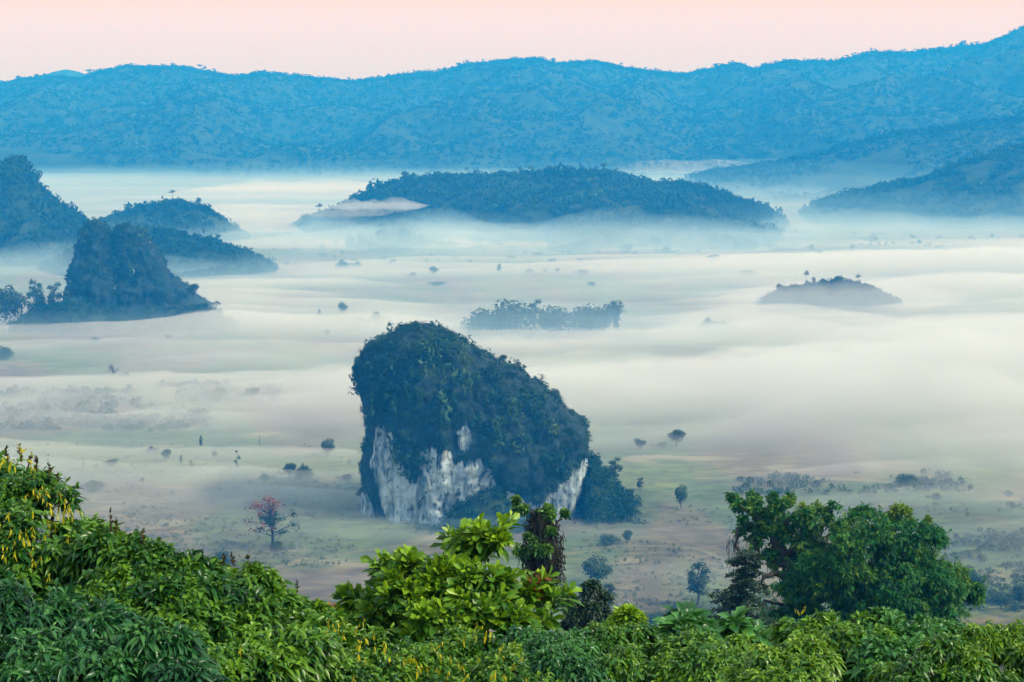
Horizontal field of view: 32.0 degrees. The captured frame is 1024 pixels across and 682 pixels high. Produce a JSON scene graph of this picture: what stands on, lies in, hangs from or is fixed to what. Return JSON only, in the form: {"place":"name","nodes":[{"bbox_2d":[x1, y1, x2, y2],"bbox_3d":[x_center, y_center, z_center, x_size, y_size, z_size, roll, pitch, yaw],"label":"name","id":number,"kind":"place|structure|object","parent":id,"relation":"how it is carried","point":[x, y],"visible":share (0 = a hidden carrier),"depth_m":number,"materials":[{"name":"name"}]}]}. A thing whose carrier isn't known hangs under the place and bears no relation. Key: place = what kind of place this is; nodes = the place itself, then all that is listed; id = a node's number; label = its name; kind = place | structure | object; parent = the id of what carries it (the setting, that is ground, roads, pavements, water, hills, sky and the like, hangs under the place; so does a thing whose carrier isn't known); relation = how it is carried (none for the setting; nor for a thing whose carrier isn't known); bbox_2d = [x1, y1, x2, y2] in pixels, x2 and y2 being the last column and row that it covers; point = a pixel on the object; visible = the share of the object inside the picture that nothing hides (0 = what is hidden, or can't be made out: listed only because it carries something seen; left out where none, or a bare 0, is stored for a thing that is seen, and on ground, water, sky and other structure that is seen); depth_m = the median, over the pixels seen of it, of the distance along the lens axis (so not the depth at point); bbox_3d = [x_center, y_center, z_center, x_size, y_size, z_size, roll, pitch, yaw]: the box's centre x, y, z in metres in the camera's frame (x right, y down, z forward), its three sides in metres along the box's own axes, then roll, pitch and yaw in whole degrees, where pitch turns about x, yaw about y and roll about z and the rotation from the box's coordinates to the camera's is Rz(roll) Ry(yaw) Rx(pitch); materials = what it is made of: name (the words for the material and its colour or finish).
{"place":"outdoors","nodes":[
{"label":"outdoors","id":0,"kind":"place"},
{"bbox_2d":[0,160,79,266],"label":"hill","id":1,"kind":"structure","parent":0,"point":[26,227],"depth_m":2046.48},
{"bbox_2d":[0,153,90,266],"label":"forest","id":2,"kind":"object","parent":1,"relation":"on","point":[73,215],"visible":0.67,"depth_m":2073.41,"materials":[{"name":"blue plant"}]},
{"bbox_2d":[0,69,85,82],"bbox_3d":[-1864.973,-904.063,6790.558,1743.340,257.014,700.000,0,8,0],"label":"mountain","id":3,"kind":"structure","parent":0,"point":[71,73],"depth_m":6910.03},
{"bbox_2d":[36,234,278,279],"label":"hill","id":4,"kind":"structure","parent":0,"point":[204,268],"depth_m":1850.97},
{"bbox_2d":[38,223,278,277],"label":"forest","id":5,"kind":"object","parent":4,"relation":"on","point":[236,253],"visible":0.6,"depth_m":1877.09,"materials":[{"name":"blue plant"}]},
{"bbox_2d":[111,204,251,243],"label":"hill","id":6,"kind":"structure","parent":0,"point":[233,234],"depth_m":2268.70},
{"bbox_2d":[95,197,239,239],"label":"forest","id":7,"kind":"object","parent":6,"relation":"on","point":[183,204],"visible":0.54,"depth_m":2278.16,"materials":[{"name":"blue plant"}]},
{"bbox_2d":[265,540,442,569],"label":"path","id":8,"kind":"structure","parent":0,"point":[355,551],"depth_m":761.93,"materials":[{"name":"beige soil"}]},
{"bbox_2d":[0,177,1023,676],"bbox_3d":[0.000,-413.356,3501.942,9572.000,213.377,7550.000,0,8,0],"label":"ground","id":9,"kind":"structure","parent":0,"point":[866,403],"depth_m":1196.01,"materials":[{"name":"white"}]},
{"bbox_2d":[0,345,14,360],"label":"bush","id":10,"kind":"object","parent":9,"relation":"on","point":[5,353],"visible":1,"depth_m":1282.26,"materials":[{"name":"blue plant"}]},
{"bbox_2d":[8,294,21,316],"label":"tree","id":11,"kind":"object","parent":9,"relation":"on","point":[15,307],"visible":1,"depth_m":1425.67,"materials":[{"name":"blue plant"}]},
{"bbox_2d":[0,285,34,321],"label":"tree","id":12,"kind":"object","parent":9,"relation":"on","point":[5,296],"visible":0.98,"depth_m":1424.77,"materials":[{"name":"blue plant"}]},
{"bbox_2d":[0,443,127,602],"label":"shrub","id":13,"kind":"object","parent":9,"relation":"on","point":[28,498],"visible":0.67,"depth_m":13.55,"materials":[{"name":"green plant"}]},
{"bbox_2d":[80,480,107,493],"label":"bush","id":14,"kind":"object","parent":9,"relation":"on","point":[92,486],"visible":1,"depth_m":876.59,"materials":[{"name":"grey plant"}]},
{"bbox_2d":[106,458,117,467],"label":"tree","id":15,"kind":"object","parent":9,"relation":"on","point":[112,462],"visible":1,"depth_m":928.23,"materials":[{"name":"grey plant"}]},
{"bbox_2d":[0,570,233,681],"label":"shrub","id":16,"kind":"object","parent":9,"relation":"on","point":[63,636],"visible":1,"depth_m":10.63,"materials":[{"name":"green plant"}]},
{"bbox_2d":[0,216,240,334],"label":"limestone tower","id":17,"kind":"structure","parent":9,"relation":"on","point":[121,277],"depth_m":1451.96,"materials":[{"name":"green plant"}]},
{"bbox_2d":[26,278,45,306],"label":"tree","id":18,"kind":"object","parent":17,"relation":"on","point":[36,294],"visible":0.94,"depth_m":1447.32,"materials":[{"name":"blue plant"}]},
{"bbox_2d":[46,281,63,304],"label":"tree","id":19,"kind":"object","parent":17,"relation":"on","point":[52,296],"visible":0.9,"depth_m":1445.54,"materials":[{"name":"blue plant"}]},
{"bbox_2d":[61,280,72,303],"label":"tree","id":20,"kind":"object","parent":17,"relation":"on","point":[65,291],"visible":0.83,"depth_m":1441.10,"materials":[{"name":"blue plant"}]},
{"bbox_2d":[186,283,198,297],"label":"tree","id":21,"kind":"object","parent":17,"relation":"on","point":[193,288],"visible":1,"depth_m":1462.32,"materials":[{"name":"blue plant"}]},
{"bbox_2d":[0,377,282,431],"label":"scrub","id":22,"kind":"object","parent":9,"relation":"on","point":[190,393],"visible":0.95,"depth_m":1088.47,"materials":[{"name":"grey plant"}]},
{"bbox_2d":[63,507,240,652],"bbox_3d":[-2.600,2.961,13.011,1.478,3.328,1.535,0,8,0],"label":"shrub","id":23,"kind":"object","parent":9,"relation":"on","point":[145,577],"visible":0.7,"depth_m":12.79,"materials":[{"name":"green plant"}]},
{"bbox_2d":[161,449,170,461],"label":"tree","id":24,"kind":"object","parent":9,"relation":"on","point":[167,452],"visible":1,"depth_m":943.38,"materials":[{"name":"grey plant"}]},
{"bbox_2d":[205,386,230,399],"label":"tree","id":25,"kind":"object","parent":9,"relation":"on","point":[219,391],"visible":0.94,"depth_m":1119.99,"materials":[{"name":"grey plant"}]},
{"bbox_2d":[213,548,232,565],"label":"bush","id":26,"kind":"object","parent":9,"relation":"on","point":[226,560],"visible":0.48,"depth_m":738.76,"materials":[{"name":"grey plant"}]},
{"bbox_2d":[243,387,259,401],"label":"tree","id":27,"kind":"object","parent":9,"relation":"on","point":[252,391],"visible":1,"depth_m":1112.08,"materials":[{"name":"grey plant"}]},
{"bbox_2d":[169,549,342,681],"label":"shrub","id":28,"kind":"object","parent":9,"relation":"on","point":[282,636],"visible":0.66,"depth_m":12.59,"materials":[{"name":"green plant"}]},
{"bbox_2d":[258,473,276,479],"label":"bush","id":29,"kind":"object","parent":9,"relation":"on","point":[263,476],"visible":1,"depth_m":901.22,"materials":[{"name":"grey plant"}]},
{"bbox_2d":[243,494,300,548],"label":"tree","id":30,"kind":"object","parent":9,"relation":"on","point":[271,518],"visible":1,"depth_m":761.19,"materials":[{"name":"red plant"}]},
{"bbox_2d":[268,540,295,550],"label":"bush","id":31,"kind":"object","parent":9,"relation":"on","point":[276,546],"visible":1,"depth_m":763.36,"materials":[{"name":"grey plant"}]},
{"bbox_2d":[282,462,296,478],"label":"tree","id":32,"kind":"object","parent":9,"relation":"on","point":[290,467],"visible":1,"depth_m":903.08,"materials":[{"name":"blue plant"}]},
{"bbox_2d":[293,463,313,480],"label":"tree","id":33,"kind":"object","parent":9,"relation":"on","point":[303,471],"visible":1,"depth_m":904.16,"materials":[{"name":"grey plant"}]},
{"bbox_2d":[321,437,334,456],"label":"tree","id":34,"kind":"object","parent":9,"relation":"on","point":[330,447],"visible":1,"depth_m":959.34,"materials":[{"name":"blue plant"}]},
{"bbox_2d":[287,579,371,658],"bbox_3d":[-1.526,3.381,14.307,0.859,3.016,1.326,-6,10,-37],"label":"shrub","id":35,"kind":"object","parent":9,"relation":"on","point":[324,609],"visible":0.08,"depth_m":14.29,"materials":[{"name":"green plant"}]},
{"bbox_2d":[338,301,347,315],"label":"tree","id":36,"kind":"object","parent":9,"relation":"on","point":[342,305],"visible":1,"depth_m":1519.98,"materials":[{"name":"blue plant"}]},
{"bbox_2d":[335,259,351,268],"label":"tree","id":37,"kind":"object","parent":9,"relation":"on","point":[342,265],"visible":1,"depth_m":1923.86,"materials":[{"name":"grey plant"}]},
{"bbox_2d":[336,473,351,480],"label":"bush","id":38,"kind":"object","parent":9,"relation":"on","point":[347,477],"visible":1,"depth_m":900.90,"materials":[{"name":"grey plant"}]},
{"bbox_2d":[370,311,388,322],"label":"tree","id":39,"kind":"object","parent":9,"relation":"on","point":[376,317],"visible":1,"depth_m":1479.23,"materials":[{"name":"grey plant"}]},
{"bbox_2d":[327,601,436,661],"bbox_3d":[-1.905,4.538,21.644,1.410,3.330,3.361,-6,10,-35],"label":"shrub","id":40,"kind":"object","parent":9,"relation":"on","point":[338,615],"visible":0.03,"depth_m":22.16,"materials":[{"name":"green plant"}]},
{"bbox_2d":[315,615,460,681],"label":"shrub","id":41,"kind":"object","parent":9,"relation":"on","point":[373,664],"visible":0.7,"depth_m":13.14,"materials":[{"name":"green plant"}]},
{"bbox_2d":[426,281,446,285],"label":"bush","id":42,"kind":"object","parent":9,"relation":"on","point":[434,283],"visible":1,"depth_m":1743.93,"materials":[{"name":"grey plant"}]},
{"bbox_2d":[328,510,584,649],"bbox_3d":[-0.613,3.896,19.298,2.834,4.069,1.880,0,8,0],"label":"sapling","id":43,"kind":"object","parent":9,"relation":"on","point":[440,593],"visible":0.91,"depth_m":19.02,"materials":[{"name":"green plant"}]},
{"bbox_2d":[465,320,489,337],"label":"tree","id":44,"kind":"object","parent":9,"relation":"on","point":[474,330],"visible":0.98,"depth_m":1405.69,"materials":[{"name":"blue plant"}]},
{"bbox_2d":[403,622,561,681],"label":"shrub","id":45,"kind":"object","parent":9,"relation":"on","point":[477,659],"visible":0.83,"depth_m":13.29,"materials":[{"name":"green plant"}]},
{"bbox_2d":[460,307,523,334],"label":"tree","id":46,"kind":"object","parent":9,"relation":"on","point":[485,317],"visible":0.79,"depth_m":1415.74,"materials":[{"name":"blue plant"}]},
{"bbox_2d":[348,320,652,535],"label":"limestone tower","id":47,"kind":"structure","parent":9,"relation":"on","point":[458,428],"depth_m":806.84,"materials":[{"name":"green plant"}]},
{"bbox_2d":[608,457,622,478],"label":"tree","id":48,"kind":"object","parent":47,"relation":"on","point":[613,467],"visible":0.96,"depth_m":838.75,"materials":[{"name":"blue plant"}]},
{"bbox_2d":[487,312,520,335],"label":"tree","id":49,"kind":"object","parent":9,"relation":"on","point":[499,330],"visible":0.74,"depth_m":1414.84,"materials":[{"name":"grey plant"}]},
{"bbox_2d":[4,442,1023,613],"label":"scrub","id":50,"kind":"object","parent":9,"relation":"on","point":[634,595],"visible":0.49,"depth_m":793.96,"materials":[{"name":"green plant"}]},
{"bbox_2d":[490,298,565,335],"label":"tree","id":51,"kind":"object","parent":9,"relation":"on","point":[519,313],"visible":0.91,"depth_m":1416.17,"materials":[{"name":"grey plant"}]},
{"bbox_2d":[526,299,543,333],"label":"tree","id":52,"kind":"object","parent":9,"relation":"on","point":[536,311],"visible":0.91,"depth_m":1423.95,"materials":[{"name":"blue plant"}]},
{"bbox_2d":[509,494,571,618],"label":"vine choked tree","id":53,"kind":"object","parent":9,"relation":"on","point":[541,538],"visible":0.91,"depth_m":71.37,"materials":[{"name":"green plant"}]},
{"bbox_2d":[537,305,595,334],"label":"tree","id":54,"kind":"object","parent":9,"relation":"on","point":[559,312],"visible":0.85,"depth_m":1421.88,"materials":[{"name":"blue plant"}]},
{"bbox_2d":[493,624,645,681],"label":"shrub","id":55,"kind":"object","parent":9,"relation":"on","point":[564,656],"visible":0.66,"depth_m":13.89,"materials":[{"name":"green plant"}]},
{"bbox_2d":[571,269,589,274],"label":"bush","id":56,"kind":"object","parent":9,"relation":"on","point":[582,272],"visible":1,"depth_m":1841.83,"materials":[{"name":"grey plant"}]},
{"bbox_2d":[562,303,599,334],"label":"tree","id":57,"kind":"object","parent":9,"relation":"on","point":[584,313],"visible":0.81,"depth_m":1426.68,"materials":[{"name":"blue plant"}]},
{"bbox_2d":[555,579,618,633],"bbox_3d":[2.748,11.539,64.229,2.417,6.183,2.390,0,8,0],"label":"tree","id":58,"kind":"object","parent":9,"relation":"on","point":[578,615],"visible":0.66,"depth_m":63.57,"materials":[{"name":"green plant"}]},
{"bbox_2d":[580,554,612,580],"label":"tree","id":59,"kind":"object","parent":9,"relation":"on","point":[591,568],"visible":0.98,"depth_m":704.52,"materials":[{"name":"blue plant"}]},
{"bbox_2d":[588,304,620,333],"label":"tree","id":60,"kind":"object","parent":9,"relation":"on","point":[604,319],"visible":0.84,"depth_m":1430.17,"materials":[{"name":"blue plant"}]},
{"bbox_2d":[599,534,620,546],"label":"bush","id":61,"kind":"object","parent":9,"relation":"on","point":[605,538],"visible":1,"depth_m":773.10,"materials":[{"name":"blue plant"}]},
{"bbox_2d":[603,583,616,610],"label":"tree","id":62,"kind":"object","parent":9,"relation":"on","point":[609,588],"visible":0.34,"depth_m":672.02,"materials":[{"name":"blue plant"}]},
{"bbox_2d":[605,300,626,331],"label":"tree","id":63,"kind":"object","parent":9,"relation":"on","point":[615,311],"visible":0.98,"depth_m":1434.40,"materials":[{"name":"blue plant"}]},
{"bbox_2d":[602,603,648,628],"bbox_3d":[1.959,6.271,31.135,0.896,3.540,0.643,0,8,0],"label":"shrub","id":64,"kind":"object","parent":9,"relation":"on","point":[624,613],"visible":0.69,"depth_m":30.81,"materials":[{"name":"green plant"}]},
{"bbox_2d":[622,529,632,540],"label":"bush","id":65,"kind":"object","parent":9,"relation":"on","point":[626,534],"visible":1,"depth_m":773.53,"materials":[{"name":"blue plant"}]},
{"bbox_2d":[580,618,680,681],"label":"shrub","id":66,"kind":"object","parent":9,"relation":"on","point":[631,644],"visible":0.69,"depth_m":14.29,"materials":[{"name":"green plant"}]},
{"bbox_2d":[239,229,1023,266],"bbox_3d":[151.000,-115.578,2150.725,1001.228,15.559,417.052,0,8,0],"label":"scrub","id":67,"kind":"object","parent":9,"relation":"on","point":[874,238],"visible":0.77,"depth_m":2102.20,"materials":[{"name":"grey plant"}]},
{"bbox_2d":[634,438,646,449],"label":"tree","id":68,"kind":"object","parent":9,"relation":"on","point":[638,442],"visible":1,"depth_m":969.75,"materials":[{"name":"blue plant"}]},
{"bbox_2d":[646,611,666,625],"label":"bush","id":69,"kind":"object","parent":9,"relation":"on","point":[652,616],"visible":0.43,"depth_m":657.97,"materials":[{"name":"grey plant"}]},
{"bbox_2d":[655,247,671,252],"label":"bush","id":70,"kind":"object","parent":9,"relation":"on","point":[664,249],"visible":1,"depth_m":2074.48,"materials":[{"name":"grey plant"}]},
{"bbox_2d":[667,429,685,446],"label":"tree","id":71,"kind":"object","parent":9,"relation":"on","point":[676,435],"visible":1,"depth_m":978.19,"materials":[{"name":"blue plant"}]},
{"bbox_2d":[674,484,687,508],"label":"tree","id":72,"kind":"object","parent":9,"relation":"on","point":[681,492],"visible":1,"depth_m":837.70,"materials":[{"name":"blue plant"}]},
{"bbox_2d":[650,599,728,647],"bbox_3d":[1.644,4.028,17.518,1.216,2.918,0.806,-4,9,-28],"label":"shrub","id":73,"kind":"object","parent":9,"relation":"on","point":[683,614],"visible":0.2,"depth_m":17.36,"materials":[{"name":"green plant"}]},
{"bbox_2d":[685,562,710,605],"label":"tree","id":74,"kind":"object","parent":9,"relation":"on","point":[698,583],"visible":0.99,"depth_m":679.31,"materials":[{"name":"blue plant"}]},
{"bbox_2d":[644,623,757,681],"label":"shrub","id":75,"kind":"object","parent":9,"relation":"on","point":[701,656],"visible":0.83,"depth_m":13.95,"materials":[{"name":"green plant"}]},
{"bbox_2d":[704,549,778,628],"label":"conifer","id":76,"kind":"object","parent":9,"relation":"on","point":[743,580],"visible":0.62,"depth_m":99.63,"materials":[{"name":"green plant"}]},
{"bbox_2d":[715,605,775,646],"bbox_3d":[2.303,4.051,17.613,0.956,2.848,0.936,0,8,0],"label":"shrub","id":77,"kind":"object","parent":9,"relation":"on","point":[738,621],"visible":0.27,"depth_m":17.48,"materials":[{"name":"green plant"}]},
{"bbox_2d":[736,269,759,276],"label":"tree","id":78,"kind":"object","parent":9,"relation":"on","point":[746,273],"visible":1,"depth_m":1822.22,"materials":[{"name":"plant"}]},
{"bbox_2d":[717,633,846,681],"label":"shrub","id":79,"kind":"object","parent":9,"relation":"on","point":[808,659],"visible":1,"depth_m":12.83,"materials":[{"name":"green plant"}]},
{"bbox_2d":[763,606,898,681],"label":"shrub","id":80,"kind":"object","parent":9,"relation":"on","point":[825,626],"visible":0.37,"depth_m":15.13,"materials":[{"name":"green plant"}]},
{"bbox_2d":[732,467,969,494],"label":"scrub","id":81,"kind":"object","parent":9,"relation":"on","point":[947,480],"visible":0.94,"depth_m":877.47,"materials":[{"name":"grey plant"}]},
{"bbox_2d":[723,488,990,628],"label":"spreading tree","id":82,"kind":"object","parent":9,"relation":"on","point":[847,581],"visible":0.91,"depth_m":106.90,"materials":[{"name":"green plant"}]},
{"bbox_2d":[834,606,964,681],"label":"shrub","id":83,"kind":"object","parent":9,"relation":"on","point":[881,649],"visible":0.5,"depth_m":14.88,"materials":[{"name":"green plant"}]},
{"bbox_2d":[892,474,934,488],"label":"tree","id":84,"kind":"object","parent":9,"relation":"on","point":[910,478],"visible":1,"depth_m":875.63,"materials":[{"name":"blue plant"}]},
{"bbox_2d":[864,630,1019,681],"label":"shrub","id":85,"kind":"object","parent":9,"relation":"on","point":[948,658],"visible":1,"depth_m":13.81,"materials":[{"name":"green plant"}]},
{"bbox_2d":[895,501,1023,611],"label":"scrub","id":86,"kind":"object","parent":9,"relation":"on","point":[1000,540],"visible":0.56,"depth_m":759.19,"materials":[{"name":"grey plant"}]},
{"bbox_2d":[969,570,992,583],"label":"bush","id":87,"kind":"object","parent":9,"relation":"on","point":[975,576],"visible":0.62,"depth_m":708.01,"materials":[{"name":"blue plant"}]},
{"bbox_2d":[955,619,1023,681],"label":"shrub","id":88,"kind":"object","parent":9,"relation":"on","point":[999,644],"visible":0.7,"depth_m":14.68,"materials":[{"name":"green plant"}]},
{"bbox_2d":[985,590,1014,604],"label":"bush","id":89,"kind":"object","parent":9,"relation":"on","point":[998,596],"visible":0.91,"depth_m":683.38,"materials":[{"name":"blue plant"}]},
{"bbox_2d":[1008,583,1023,601],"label":"bush","id":90,"kind":"object","parent":9,"relation":"on","point":[1018,591],"visible":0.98,"depth_m":686.21,"materials":[{"name":"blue plant"}]},
{"bbox_2d":[0,29,1023,177],"bbox_3d":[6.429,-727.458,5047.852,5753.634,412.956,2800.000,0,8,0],"label":"mountain","id":91,"kind":"structure","parent":0,"point":[52,164],"depth_m":4312.82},
{"bbox_2d":[0,25,1023,177],"bbox_3d":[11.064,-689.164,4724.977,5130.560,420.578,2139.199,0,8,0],"label":"forest","id":92,"kind":"object","parent":91,"relation":"on","point":[766,67],"visible":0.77,"depth_m":4509.93,"materials":[{"name":"blue plant"}]},
{"bbox_2d":[0,0,1023,80],"label":"sky","id":93,"kind":"structure","parent":0,"point":[341,39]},
{"bbox_2d":[291,175,782,253],"bbox_3d":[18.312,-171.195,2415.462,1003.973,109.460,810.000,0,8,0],"label":"hill","id":94,"kind":"structure","parent":0,"point":[594,241],"depth_m":2269.50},
{"bbox_2d":[287,161,789,251],"bbox_3d":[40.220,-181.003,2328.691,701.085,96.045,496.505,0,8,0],"label":"forest","id":95,"kind":"object","parent":94,"relation":"on","point":[751,227],"visible":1,"depth_m":2337.39,"materials":[{"name":"blue plant"}]},
{"bbox_2d":[572,545,732,571],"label":"path","id":96,"kind":"structure","parent":0,"point":[710,553],"depth_m":767.49,"materials":[{"name":"beige soil"}]},
{"bbox_2d":[689,321,744,335],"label":"hill","id":97,"kind":"structure","parent":0,"point":[718,329],"depth_m":1425.23,"materials":[{"name":"white"}]},
{"bbox_2d":[696,318,735,331],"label":"scrub","id":98,"kind":"object","parent":97,"relation":"on","point":[707,320],"visible":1,"depth_m":1429.35,"materials":[{"name":"grey plant"}]},
{"bbox_2d":[752,280,906,314],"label":"hill","id":99,"kind":"structure","parent":0,"point":[854,298],"depth_m":1570.05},
{"bbox_2d":[756,277,903,310],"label":"scrub","id":100,"kind":"object","parent":99,"relation":"on","point":[899,300],"visible":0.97,"depth_m":1583.32,"materials":[{"name":"grey plant"}]},
{"bbox_2d":[833,275,847,282],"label":"tree","id":101,"kind":"object","parent":99,"relation":"on","point":[840,278],"visible":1,"depth_m":1592.31,"materials":[{"name":"blue plant"}]},
{"bbox_2d":[690,117,1023,202],"bbox_3d":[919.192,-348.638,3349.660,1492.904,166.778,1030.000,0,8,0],"label":"hill","id":102,"kind":"structure","parent":0,"point":[887,164],"depth_m":3266.29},
{"bbox_2d":[678,110,1023,201],"bbox_3d":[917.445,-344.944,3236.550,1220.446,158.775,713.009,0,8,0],"label":"forest","id":103,"kind":"object","parent":102,"relation":"on","point":[780,163],"visible":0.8,"depth_m":3387.87,"materials":[{"name":"blue plant"}]},
{"bbox_2d":[803,146,1023,230],"bbox_3d":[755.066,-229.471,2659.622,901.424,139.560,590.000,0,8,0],"label":"hill","id":104,"kind":"structure","parent":0,"point":[884,215],"depth_m":2535.37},
{"bbox_2d":[797,142,1023,226],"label":"forest","id":105,"kind":"object","parent":104,"relation":"on","point":[996,153],"visible":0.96,"depth_m":2616.15,"materials":[{"name":"blue plant"}]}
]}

